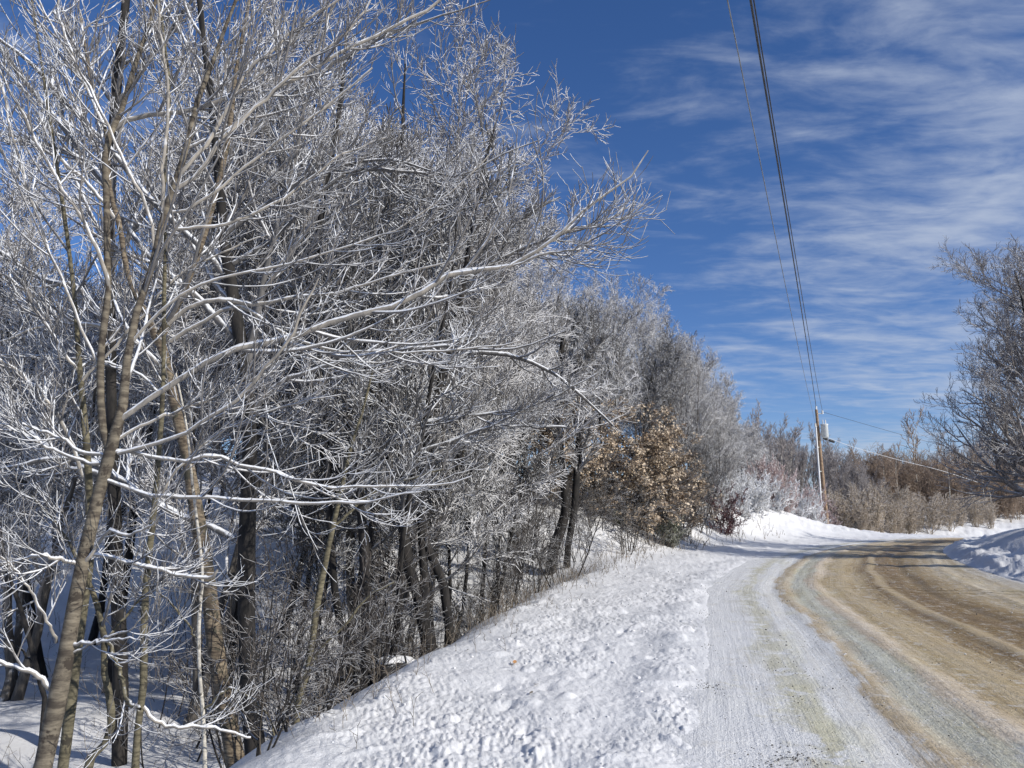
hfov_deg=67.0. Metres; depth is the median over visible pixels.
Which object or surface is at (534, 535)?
sapling
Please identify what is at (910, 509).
brush
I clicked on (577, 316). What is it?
bare tree
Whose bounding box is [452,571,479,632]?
sapling
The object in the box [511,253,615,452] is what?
bare tree
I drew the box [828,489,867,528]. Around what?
brush
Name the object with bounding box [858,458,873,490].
bare tree
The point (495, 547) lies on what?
sapling
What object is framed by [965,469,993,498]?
bare tree
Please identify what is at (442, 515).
bare tree
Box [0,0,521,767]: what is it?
tree
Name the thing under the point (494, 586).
sapling
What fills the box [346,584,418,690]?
sapling
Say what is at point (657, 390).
bare tree
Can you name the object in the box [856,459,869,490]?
bare tree
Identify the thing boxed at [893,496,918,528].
brush
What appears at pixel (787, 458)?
bare tree
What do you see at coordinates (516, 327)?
bare tree
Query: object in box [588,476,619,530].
sapling
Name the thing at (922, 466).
bare tree
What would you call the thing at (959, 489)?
birch tree
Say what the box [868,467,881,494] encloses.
bare tree
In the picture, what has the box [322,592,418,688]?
sapling
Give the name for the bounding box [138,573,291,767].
sapling
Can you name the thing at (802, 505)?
snowy bush
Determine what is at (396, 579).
sapling
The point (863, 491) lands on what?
brush
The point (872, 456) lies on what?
bare tree
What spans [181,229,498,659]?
bare tree
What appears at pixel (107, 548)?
bare tree
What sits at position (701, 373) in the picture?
bare tree
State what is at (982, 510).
brush
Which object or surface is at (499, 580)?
sapling
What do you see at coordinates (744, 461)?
bare tree
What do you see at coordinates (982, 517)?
brush
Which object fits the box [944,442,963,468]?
bare tree
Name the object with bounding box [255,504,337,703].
sapling
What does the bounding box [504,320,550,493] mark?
bare tree
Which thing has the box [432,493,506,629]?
sapling
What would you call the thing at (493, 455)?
bare tree
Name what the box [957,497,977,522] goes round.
brush
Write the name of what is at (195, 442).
bare tree
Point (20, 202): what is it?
bare tree
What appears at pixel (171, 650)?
sapling
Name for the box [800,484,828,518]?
pink shrub
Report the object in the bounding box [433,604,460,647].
sapling
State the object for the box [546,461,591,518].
sapling
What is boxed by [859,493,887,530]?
brush
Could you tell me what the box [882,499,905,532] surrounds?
brush
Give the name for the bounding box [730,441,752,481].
bare tree
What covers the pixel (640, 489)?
sapling
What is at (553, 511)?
sapling
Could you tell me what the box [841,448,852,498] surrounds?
bare tree
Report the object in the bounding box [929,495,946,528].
brush
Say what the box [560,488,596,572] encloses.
sapling
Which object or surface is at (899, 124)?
sky
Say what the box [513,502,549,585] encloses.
sapling
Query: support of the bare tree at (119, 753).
on the ground
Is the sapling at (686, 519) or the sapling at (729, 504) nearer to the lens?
the sapling at (686, 519)
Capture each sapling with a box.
[78,580,203,767]
[126,558,227,727]
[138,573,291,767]
[139,489,340,747]
[152,573,222,716]
[170,532,317,761]
[175,621,307,758]
[185,560,426,729]
[191,609,336,746]
[193,549,409,731]
[227,544,364,756]
[229,562,337,721]
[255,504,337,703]
[255,505,360,695]
[256,496,351,697]
[262,602,377,724]
[262,669,352,739]
[263,528,360,699]
[276,582,387,713]
[281,515,425,701]
[284,570,394,708]
[301,475,462,659]
[309,495,394,693]
[317,447,460,662]
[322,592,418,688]
[327,587,401,698]
[327,617,406,700]
[331,621,389,703]
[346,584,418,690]
[348,493,434,668]
[350,503,442,655]
[350,510,443,681]
[350,592,443,658]
[352,559,462,665]
[354,491,475,652]
[356,572,434,670]
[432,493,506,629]
[432,578,494,637]
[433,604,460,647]
[438,509,542,626]
[438,604,479,640]
[439,574,501,635]
[451,482,531,614]
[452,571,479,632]
[453,569,525,623]
[460,549,501,629]
[464,540,528,610]
[465,503,534,617]
[478,542,516,614]
[485,545,545,606]
[488,457,561,586]
[488,523,565,603]
[494,460,559,535]
[494,508,556,595]
[495,455,562,607]
[495,487,561,592]
[503,511,537,603]
[504,509,532,568]
[504,518,540,566]
[506,563,523,602]
[507,485,556,557]
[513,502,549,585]
[514,499,550,572]
[517,520,581,592]
[532,473,570,576]
[534,512,590,582]
[534,539,567,584]
[535,459,564,555]
[535,493,566,551]
[545,486,584,522]
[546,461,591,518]
[554,464,604,535]
[554,508,604,561]
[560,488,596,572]
[566,438,638,573]
[567,418,632,525]
[575,499,602,550]
[578,471,625,519]
[579,396,705,535]
[585,497,603,525]
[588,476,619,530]
[590,485,630,530]
[591,502,642,546]
[598,481,668,554]
[599,447,628,517]
[602,474,667,551]
[610,464,648,522]
[611,447,659,538]
[622,481,680,546]
[634,499,668,535]
[638,449,727,540]
[661,439,691,527]
[667,412,700,469]
[670,499,693,529]
[681,441,720,490]
[684,431,740,511]
[688,441,732,535]
[688,477,719,519]
[696,496,712,532]
[698,444,737,532]
[699,491,733,534]
[708,473,722,528]
[715,490,733,528]
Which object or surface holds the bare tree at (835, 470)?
on the ground
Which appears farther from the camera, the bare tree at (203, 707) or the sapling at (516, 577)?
the sapling at (516, 577)
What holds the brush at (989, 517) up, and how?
on the ground
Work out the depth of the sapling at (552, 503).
24.53 m
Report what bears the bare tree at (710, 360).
on the ground
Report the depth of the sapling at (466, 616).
15.14 m
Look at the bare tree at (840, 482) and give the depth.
71.70 m
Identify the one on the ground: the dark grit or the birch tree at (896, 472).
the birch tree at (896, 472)
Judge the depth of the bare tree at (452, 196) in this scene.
30.11 m
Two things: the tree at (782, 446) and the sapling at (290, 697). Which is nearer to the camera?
the sapling at (290, 697)
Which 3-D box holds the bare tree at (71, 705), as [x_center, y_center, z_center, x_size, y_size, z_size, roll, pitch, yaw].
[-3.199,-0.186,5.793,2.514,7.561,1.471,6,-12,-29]
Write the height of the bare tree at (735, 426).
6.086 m
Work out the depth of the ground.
10.34 m
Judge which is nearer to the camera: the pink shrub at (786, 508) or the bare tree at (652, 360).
the bare tree at (652, 360)
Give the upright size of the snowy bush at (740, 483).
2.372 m
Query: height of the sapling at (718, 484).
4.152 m
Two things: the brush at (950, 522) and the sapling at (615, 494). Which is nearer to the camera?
the sapling at (615, 494)
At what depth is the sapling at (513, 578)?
17.35 m
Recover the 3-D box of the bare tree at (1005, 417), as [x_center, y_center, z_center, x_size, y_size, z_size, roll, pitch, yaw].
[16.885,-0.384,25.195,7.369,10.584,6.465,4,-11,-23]
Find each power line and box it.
[727,0,814,420]
[749,0,815,404]
[753,0,821,407]
[824,412,991,456]
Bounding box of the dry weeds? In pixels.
[0,498,784,767]
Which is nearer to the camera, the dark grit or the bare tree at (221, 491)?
the dark grit
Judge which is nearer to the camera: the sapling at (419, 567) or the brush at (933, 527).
the sapling at (419, 567)
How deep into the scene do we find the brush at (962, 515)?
70.43 m
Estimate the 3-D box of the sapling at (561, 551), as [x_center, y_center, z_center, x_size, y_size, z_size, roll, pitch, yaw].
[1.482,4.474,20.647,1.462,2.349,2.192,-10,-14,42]
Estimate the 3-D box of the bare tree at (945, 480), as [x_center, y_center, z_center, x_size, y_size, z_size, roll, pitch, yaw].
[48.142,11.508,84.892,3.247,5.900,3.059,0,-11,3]
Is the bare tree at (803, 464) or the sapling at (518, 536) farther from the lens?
the bare tree at (803, 464)
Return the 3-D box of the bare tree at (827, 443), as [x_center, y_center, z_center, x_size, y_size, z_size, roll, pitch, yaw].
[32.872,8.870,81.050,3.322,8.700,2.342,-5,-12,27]
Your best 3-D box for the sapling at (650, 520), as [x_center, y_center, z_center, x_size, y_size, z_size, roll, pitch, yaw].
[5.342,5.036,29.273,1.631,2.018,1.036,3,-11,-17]
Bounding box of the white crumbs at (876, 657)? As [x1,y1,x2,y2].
[709,552,1016,767]
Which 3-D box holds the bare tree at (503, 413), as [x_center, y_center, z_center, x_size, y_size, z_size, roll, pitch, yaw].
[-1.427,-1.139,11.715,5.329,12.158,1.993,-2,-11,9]
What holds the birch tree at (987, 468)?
on the ground
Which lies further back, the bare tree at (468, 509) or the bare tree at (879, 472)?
the bare tree at (879, 472)
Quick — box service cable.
[823,438,975,481]
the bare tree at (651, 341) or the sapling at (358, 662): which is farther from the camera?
the bare tree at (651, 341)
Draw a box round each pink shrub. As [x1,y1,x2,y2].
[741,452,771,491]
[746,453,786,507]
[768,461,796,510]
[773,467,799,512]
[785,483,807,514]
[798,481,829,520]
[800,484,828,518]
[806,497,842,524]
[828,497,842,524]
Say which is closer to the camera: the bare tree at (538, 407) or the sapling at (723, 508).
the bare tree at (538, 407)
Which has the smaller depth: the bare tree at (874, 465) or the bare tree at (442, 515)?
the bare tree at (442, 515)
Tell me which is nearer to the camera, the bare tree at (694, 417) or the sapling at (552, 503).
the sapling at (552, 503)
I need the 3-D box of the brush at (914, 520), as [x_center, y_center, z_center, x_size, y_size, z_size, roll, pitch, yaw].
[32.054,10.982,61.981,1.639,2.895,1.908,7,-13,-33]
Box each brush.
[819,485,844,523]
[827,493,851,524]
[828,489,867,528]
[838,482,882,528]
[846,480,886,522]
[846,488,880,529]
[849,501,876,529]
[859,487,896,532]
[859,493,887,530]
[877,483,909,505]
[882,487,921,521]
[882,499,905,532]
[885,505,905,532]
[887,490,906,508]
[887,501,908,533]
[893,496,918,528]
[895,497,922,533]
[897,489,923,524]
[902,503,925,533]
[906,493,945,534]
[913,505,927,530]
[923,501,937,525]
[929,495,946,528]
[930,492,954,522]
[933,492,965,531]
[944,493,971,525]
[950,503,969,526]
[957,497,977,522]
[962,491,982,511]
[963,497,990,526]
[967,495,990,523]
[973,495,990,523]
[979,503,998,528]
[985,497,999,522]
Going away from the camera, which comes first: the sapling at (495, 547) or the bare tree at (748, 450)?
the sapling at (495, 547)
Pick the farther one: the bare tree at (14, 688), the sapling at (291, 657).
the bare tree at (14, 688)
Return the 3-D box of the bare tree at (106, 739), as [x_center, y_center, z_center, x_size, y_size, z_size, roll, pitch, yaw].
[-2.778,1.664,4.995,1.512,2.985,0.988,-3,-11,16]
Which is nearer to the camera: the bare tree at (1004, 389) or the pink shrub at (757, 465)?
the bare tree at (1004, 389)
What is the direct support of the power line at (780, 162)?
attached to the utility pole
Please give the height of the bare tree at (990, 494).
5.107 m
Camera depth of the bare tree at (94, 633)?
20.13 m
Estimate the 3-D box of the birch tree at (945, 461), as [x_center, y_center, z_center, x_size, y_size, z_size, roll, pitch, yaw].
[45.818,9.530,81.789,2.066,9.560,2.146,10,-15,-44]
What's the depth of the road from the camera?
8.27 m
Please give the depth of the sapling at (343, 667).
10.10 m
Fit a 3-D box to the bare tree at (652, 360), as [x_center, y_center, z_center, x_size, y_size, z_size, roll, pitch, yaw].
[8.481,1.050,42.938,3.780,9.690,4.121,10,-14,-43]
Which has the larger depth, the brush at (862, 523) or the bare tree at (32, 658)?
the brush at (862, 523)
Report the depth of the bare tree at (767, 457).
60.39 m
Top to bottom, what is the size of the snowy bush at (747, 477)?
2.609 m
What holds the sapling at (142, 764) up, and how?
on the ground
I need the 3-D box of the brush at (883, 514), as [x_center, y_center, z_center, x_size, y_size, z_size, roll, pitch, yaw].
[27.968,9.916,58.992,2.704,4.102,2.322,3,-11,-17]
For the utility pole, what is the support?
on the ground
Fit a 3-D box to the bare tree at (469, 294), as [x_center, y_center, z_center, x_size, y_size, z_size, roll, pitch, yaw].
[-2.505,1.119,18.512,7.144,11.274,5.971,-6,-12,31]
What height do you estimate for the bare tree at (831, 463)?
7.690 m
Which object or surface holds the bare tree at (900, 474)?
on the ground
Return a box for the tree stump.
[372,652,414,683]
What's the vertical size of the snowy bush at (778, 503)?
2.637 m
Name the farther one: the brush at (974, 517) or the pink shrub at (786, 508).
the brush at (974, 517)
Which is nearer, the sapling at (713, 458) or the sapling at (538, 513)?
the sapling at (538, 513)
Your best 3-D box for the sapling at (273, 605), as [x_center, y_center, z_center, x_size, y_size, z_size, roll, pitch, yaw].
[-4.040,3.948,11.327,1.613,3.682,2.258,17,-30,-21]
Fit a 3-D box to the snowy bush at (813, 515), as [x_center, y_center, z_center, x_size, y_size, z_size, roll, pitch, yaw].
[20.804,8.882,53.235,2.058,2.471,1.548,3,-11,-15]
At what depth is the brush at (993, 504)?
78.58 m
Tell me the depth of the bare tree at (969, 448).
119.83 m
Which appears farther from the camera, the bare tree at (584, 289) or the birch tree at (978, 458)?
the birch tree at (978, 458)
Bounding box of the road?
[643,538,1023,767]
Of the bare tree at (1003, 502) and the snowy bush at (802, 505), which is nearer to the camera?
the snowy bush at (802, 505)
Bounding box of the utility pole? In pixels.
[814,406,828,523]
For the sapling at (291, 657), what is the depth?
6.33 m
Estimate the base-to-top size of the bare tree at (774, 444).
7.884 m
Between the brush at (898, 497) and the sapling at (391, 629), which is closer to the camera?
the sapling at (391, 629)
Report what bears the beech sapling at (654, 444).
on the ground
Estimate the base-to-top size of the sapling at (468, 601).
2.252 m
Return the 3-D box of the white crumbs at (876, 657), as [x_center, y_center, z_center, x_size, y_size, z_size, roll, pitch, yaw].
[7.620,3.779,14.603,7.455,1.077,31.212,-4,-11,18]
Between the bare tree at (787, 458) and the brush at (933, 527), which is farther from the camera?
the bare tree at (787, 458)
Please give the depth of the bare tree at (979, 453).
116.56 m
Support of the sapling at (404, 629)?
on the ground
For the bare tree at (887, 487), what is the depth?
78.64 m
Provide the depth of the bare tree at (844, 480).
70.34 m
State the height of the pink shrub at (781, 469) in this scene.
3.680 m
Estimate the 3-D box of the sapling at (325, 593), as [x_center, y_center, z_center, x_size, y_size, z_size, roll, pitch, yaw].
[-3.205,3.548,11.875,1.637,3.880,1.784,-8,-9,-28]
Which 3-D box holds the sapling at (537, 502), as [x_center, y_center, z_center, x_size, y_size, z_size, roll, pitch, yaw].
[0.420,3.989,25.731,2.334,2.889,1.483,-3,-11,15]
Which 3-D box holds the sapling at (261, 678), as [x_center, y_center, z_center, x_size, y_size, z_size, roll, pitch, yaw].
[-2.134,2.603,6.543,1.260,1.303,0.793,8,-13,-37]
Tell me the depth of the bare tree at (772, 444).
80.63 m
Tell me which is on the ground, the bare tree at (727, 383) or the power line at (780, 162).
the bare tree at (727, 383)
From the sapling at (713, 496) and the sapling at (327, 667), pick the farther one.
the sapling at (713, 496)
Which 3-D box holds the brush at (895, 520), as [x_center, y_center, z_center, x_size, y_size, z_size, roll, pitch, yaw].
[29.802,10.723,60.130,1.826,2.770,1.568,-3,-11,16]
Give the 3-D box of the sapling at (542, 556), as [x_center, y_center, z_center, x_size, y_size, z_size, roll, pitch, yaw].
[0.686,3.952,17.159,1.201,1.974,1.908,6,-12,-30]
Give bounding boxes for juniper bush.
[610,506,630,529]
[655,514,689,546]
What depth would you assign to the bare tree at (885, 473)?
84.26 m
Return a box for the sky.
[0,0,1023,494]
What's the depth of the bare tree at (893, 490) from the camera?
82.13 m
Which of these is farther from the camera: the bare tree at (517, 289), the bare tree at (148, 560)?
the bare tree at (517, 289)
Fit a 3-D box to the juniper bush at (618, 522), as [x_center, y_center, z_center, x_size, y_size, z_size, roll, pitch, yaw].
[4.059,4.994,28.685,0.828,1.050,0.799,-2,-11,9]
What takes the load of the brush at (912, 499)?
on the ground
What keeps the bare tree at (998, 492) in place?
on the ground
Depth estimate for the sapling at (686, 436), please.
37.55 m
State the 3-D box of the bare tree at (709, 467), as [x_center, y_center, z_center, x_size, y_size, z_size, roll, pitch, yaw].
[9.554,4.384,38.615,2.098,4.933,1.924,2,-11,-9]
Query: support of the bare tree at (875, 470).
on the ground
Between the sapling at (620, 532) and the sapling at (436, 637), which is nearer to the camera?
the sapling at (436, 637)
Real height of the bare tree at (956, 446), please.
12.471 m
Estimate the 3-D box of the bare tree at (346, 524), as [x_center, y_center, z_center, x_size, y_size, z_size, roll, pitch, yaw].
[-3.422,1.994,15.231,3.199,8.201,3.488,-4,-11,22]
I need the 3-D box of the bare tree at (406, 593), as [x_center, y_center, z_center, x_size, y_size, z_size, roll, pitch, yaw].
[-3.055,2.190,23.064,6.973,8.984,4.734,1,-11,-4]
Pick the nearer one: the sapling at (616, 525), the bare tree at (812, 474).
the sapling at (616, 525)
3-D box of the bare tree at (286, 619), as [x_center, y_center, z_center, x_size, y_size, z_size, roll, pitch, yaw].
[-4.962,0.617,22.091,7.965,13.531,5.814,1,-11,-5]
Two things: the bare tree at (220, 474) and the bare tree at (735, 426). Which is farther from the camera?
the bare tree at (735, 426)
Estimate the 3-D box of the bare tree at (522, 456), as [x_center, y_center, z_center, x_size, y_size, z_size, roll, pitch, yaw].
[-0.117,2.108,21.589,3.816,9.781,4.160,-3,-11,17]
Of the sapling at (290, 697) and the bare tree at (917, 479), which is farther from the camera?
the bare tree at (917, 479)
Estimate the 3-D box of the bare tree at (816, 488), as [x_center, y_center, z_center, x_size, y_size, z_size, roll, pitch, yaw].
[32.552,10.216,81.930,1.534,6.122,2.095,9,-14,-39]
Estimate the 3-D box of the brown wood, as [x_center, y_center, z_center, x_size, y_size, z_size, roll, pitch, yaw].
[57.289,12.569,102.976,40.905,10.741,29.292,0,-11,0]
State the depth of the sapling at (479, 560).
14.51 m
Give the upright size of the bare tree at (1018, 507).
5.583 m
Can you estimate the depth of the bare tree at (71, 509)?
27.50 m
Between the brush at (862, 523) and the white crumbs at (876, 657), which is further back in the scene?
the brush at (862, 523)
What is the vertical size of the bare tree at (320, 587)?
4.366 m
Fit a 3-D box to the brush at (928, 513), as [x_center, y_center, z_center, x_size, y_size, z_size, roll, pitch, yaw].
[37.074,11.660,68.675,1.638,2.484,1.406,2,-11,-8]
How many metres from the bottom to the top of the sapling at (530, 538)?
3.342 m
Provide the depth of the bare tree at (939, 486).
84.40 m
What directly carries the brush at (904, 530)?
on the ground
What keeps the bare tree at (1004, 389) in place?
on the ground
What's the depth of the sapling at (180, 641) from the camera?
12.74 m
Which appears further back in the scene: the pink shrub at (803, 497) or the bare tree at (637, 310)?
the pink shrub at (803, 497)
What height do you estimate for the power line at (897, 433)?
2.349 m
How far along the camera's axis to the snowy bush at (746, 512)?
41.25 m
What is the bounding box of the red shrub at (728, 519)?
[701,481,751,535]
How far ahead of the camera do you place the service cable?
60.55 m
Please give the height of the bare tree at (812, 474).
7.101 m
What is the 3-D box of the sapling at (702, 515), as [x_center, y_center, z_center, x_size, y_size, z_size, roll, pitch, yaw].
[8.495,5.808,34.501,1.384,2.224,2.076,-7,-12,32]
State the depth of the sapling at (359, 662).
12.27 m
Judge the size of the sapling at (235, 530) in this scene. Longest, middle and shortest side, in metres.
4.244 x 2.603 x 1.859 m
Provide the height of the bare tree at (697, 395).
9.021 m
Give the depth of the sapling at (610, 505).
27.81 m
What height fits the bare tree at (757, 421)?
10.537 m
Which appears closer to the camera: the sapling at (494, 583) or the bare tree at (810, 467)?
the sapling at (494, 583)
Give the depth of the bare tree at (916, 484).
81.93 m
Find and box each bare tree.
[0,0,275,767]
[0,0,297,766]
[0,0,345,767]
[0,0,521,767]
[0,0,564,754]
[0,0,670,767]
[0,107,177,677]
[0,134,279,692]
[0,224,196,701]
[0,411,212,767]
[0,451,46,741]
[32,321,103,571]
[54,299,188,611]
[74,283,225,645]
[86,0,451,704]
[87,68,381,724]
[99,304,281,767]
[118,71,405,640]
[178,262,271,517]
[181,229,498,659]
[198,315,301,515]
[211,0,618,690]
[215,101,526,695]
[220,429,235,502]
[227,243,569,655]
[229,184,464,638]
[241,0,596,689]
[266,321,392,692]
[293,2,613,655]
[293,302,445,724]
[300,406,515,602]
[303,211,566,664]
[321,132,585,603]
[367,149,542,357]
[386,370,519,647]
[425,199,642,578]
[459,298,566,622]
[465,346,537,538]
[470,266,569,509]
[501,265,528,327]
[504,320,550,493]
[504,365,640,510]
[505,254,579,456]
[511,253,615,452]
[513,294,614,574]
[516,288,641,435]
[542,288,613,449]
[552,293,649,485]
[558,268,674,469]
[575,290,647,479]
[610,323,692,438]
[617,295,692,435]
[620,351,709,465]
[633,313,697,469]
[635,329,707,479]
[639,335,741,469]
[657,353,716,468]
[669,352,711,469]
[681,345,738,475]
[681,385,737,477]
[683,423,722,516]
[697,409,754,511]
[698,392,754,486]
[701,372,765,471]
[702,422,768,492]
[708,393,752,474]
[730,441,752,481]
[740,422,770,483]
[742,398,767,456]
[746,414,773,453]
[746,435,769,465]
[759,444,788,474]
[764,431,790,477]
[767,436,801,490]
[774,431,795,476]
[785,417,829,502]
[794,438,812,487]
[795,444,810,495]
[804,449,818,500]
[806,452,820,495]
[810,438,839,488]
[814,446,850,499]
[816,439,842,500]
[825,451,846,493]
[838,460,867,500]
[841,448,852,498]
[847,454,860,490]
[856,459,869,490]
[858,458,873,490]
[858,470,869,492]
[861,461,882,487]
[866,450,902,466]
[866,455,899,496]
[867,456,900,491]
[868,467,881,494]
[872,460,894,498]
[874,462,905,498]
[876,477,889,500]
[880,458,912,494]
[882,453,908,492]
[885,453,919,499]
[895,463,925,504]
[899,464,928,496]
[900,461,928,499]
[901,460,924,484]
[909,454,930,492]
[911,463,934,497]
[913,233,1023,514]
[922,459,951,502]
[922,460,950,501]
[924,459,948,502]
[933,462,964,502]
[940,468,968,505]
[943,439,970,463]
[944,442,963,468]
[953,465,970,499]
[962,439,975,457]
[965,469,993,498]
[969,431,988,467]
[971,333,1023,479]
[978,481,1004,518]
[979,483,1003,508]
[982,472,1005,513]
[987,482,1013,518]
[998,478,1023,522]
[1003,472,1023,519]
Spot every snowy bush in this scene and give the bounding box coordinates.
[700,469,733,508]
[717,477,740,508]
[724,469,747,499]
[731,483,760,519]
[736,470,771,517]
[740,466,766,499]
[752,473,780,513]
[762,475,795,513]
[781,477,800,513]
[793,484,817,517]
[804,496,831,523]
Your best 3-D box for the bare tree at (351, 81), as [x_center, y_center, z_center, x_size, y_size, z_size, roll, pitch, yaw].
[-5.345,-0.088,17.080,6.700,13.224,7.752,10,-14,-43]
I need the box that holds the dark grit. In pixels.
[692,563,1010,767]
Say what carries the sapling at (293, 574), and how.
on the ground
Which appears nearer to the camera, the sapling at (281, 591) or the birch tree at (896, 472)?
the sapling at (281, 591)
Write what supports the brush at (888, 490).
on the ground
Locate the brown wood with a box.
[836,445,1023,514]
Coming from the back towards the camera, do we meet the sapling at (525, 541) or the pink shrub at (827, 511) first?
the pink shrub at (827, 511)
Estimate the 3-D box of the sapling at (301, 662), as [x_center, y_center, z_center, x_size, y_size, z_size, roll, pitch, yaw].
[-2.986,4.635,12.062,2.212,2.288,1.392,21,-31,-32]
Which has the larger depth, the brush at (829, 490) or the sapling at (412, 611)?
the brush at (829, 490)
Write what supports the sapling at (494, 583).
on the ground
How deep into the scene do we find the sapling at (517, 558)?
16.34 m
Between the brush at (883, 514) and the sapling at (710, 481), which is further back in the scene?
the brush at (883, 514)
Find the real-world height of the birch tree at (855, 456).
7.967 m
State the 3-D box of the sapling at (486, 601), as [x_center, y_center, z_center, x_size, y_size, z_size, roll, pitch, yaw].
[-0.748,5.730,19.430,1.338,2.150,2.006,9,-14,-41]
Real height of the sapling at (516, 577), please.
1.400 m
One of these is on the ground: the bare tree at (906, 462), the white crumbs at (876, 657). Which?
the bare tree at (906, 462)
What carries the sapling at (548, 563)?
on the ground
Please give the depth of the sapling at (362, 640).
10.76 m
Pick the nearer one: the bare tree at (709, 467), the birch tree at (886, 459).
the bare tree at (709, 467)
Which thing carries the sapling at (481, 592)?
on the ground
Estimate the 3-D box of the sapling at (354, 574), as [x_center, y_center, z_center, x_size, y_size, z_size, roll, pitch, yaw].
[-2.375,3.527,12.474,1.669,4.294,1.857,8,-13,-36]
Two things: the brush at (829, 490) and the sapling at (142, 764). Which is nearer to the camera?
the sapling at (142, 764)
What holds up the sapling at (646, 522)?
on the ground
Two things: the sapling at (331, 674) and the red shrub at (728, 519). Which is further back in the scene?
the red shrub at (728, 519)
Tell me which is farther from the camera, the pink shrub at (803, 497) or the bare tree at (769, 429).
the bare tree at (769, 429)
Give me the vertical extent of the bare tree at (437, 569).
12.876 m
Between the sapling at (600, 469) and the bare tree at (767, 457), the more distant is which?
the bare tree at (767, 457)
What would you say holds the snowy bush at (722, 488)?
on the ground
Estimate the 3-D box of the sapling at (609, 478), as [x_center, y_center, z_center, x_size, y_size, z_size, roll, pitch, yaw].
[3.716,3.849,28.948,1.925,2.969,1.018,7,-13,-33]
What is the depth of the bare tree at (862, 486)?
68.98 m
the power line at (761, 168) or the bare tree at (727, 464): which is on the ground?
the bare tree at (727, 464)
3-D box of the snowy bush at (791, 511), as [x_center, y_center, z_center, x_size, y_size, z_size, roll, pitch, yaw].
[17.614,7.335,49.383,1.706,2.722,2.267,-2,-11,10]
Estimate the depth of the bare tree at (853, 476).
80.31 m
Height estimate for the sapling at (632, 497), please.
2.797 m
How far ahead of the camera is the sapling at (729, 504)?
34.76 m
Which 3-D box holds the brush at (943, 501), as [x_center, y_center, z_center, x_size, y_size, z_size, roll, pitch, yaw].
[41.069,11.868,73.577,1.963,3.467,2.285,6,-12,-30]
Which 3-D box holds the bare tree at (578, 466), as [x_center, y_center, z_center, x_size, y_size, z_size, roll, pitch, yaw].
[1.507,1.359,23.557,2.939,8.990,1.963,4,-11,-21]
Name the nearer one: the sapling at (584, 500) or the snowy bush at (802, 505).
the sapling at (584, 500)
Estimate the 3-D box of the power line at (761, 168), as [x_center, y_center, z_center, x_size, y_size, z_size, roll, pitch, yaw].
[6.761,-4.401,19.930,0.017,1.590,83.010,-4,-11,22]
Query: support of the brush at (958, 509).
on the ground
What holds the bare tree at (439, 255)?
on the ground
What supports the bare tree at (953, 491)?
on the ground
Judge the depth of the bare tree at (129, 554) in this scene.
15.61 m
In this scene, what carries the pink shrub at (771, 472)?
on the ground
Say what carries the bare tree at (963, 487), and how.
on the ground
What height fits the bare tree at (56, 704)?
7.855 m
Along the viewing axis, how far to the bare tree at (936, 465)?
85.19 m
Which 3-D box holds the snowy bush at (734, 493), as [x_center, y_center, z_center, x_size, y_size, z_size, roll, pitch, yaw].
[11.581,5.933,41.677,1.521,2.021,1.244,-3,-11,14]
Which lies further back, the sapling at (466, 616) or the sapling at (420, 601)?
the sapling at (466, 616)
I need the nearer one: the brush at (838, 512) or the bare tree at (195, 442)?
the bare tree at (195, 442)
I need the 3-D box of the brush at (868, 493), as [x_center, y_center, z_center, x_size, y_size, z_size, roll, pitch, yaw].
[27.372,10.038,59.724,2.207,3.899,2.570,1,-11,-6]
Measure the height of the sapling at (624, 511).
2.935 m
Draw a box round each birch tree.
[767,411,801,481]
[846,438,862,492]
[875,443,891,482]
[888,440,901,496]
[900,406,924,481]
[934,430,955,506]
[957,471,966,500]
[967,442,988,506]
[980,439,995,520]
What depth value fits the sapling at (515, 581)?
20.70 m
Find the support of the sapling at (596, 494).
on the ground
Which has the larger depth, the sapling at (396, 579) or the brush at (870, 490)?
the brush at (870, 490)
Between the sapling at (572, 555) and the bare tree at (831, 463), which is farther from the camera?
the bare tree at (831, 463)
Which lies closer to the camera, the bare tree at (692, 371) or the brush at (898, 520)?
the bare tree at (692, 371)
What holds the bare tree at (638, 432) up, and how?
on the ground
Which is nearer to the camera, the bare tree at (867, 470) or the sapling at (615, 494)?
the sapling at (615, 494)
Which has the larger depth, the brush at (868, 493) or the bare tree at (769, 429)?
the bare tree at (769, 429)
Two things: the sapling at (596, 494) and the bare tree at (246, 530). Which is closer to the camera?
the bare tree at (246, 530)
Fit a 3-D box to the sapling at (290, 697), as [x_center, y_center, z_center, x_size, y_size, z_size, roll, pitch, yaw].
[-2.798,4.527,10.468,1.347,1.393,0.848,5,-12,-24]
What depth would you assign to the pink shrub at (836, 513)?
58.99 m
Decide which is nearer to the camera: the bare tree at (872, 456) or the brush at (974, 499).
the brush at (974, 499)
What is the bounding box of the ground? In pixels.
[0,463,1023,767]
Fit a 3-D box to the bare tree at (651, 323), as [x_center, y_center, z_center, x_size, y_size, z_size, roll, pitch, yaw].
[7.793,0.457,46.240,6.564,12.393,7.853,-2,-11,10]
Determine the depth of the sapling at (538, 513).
24.23 m
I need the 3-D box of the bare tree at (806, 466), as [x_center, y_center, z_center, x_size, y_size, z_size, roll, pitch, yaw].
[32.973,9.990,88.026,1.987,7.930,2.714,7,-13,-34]

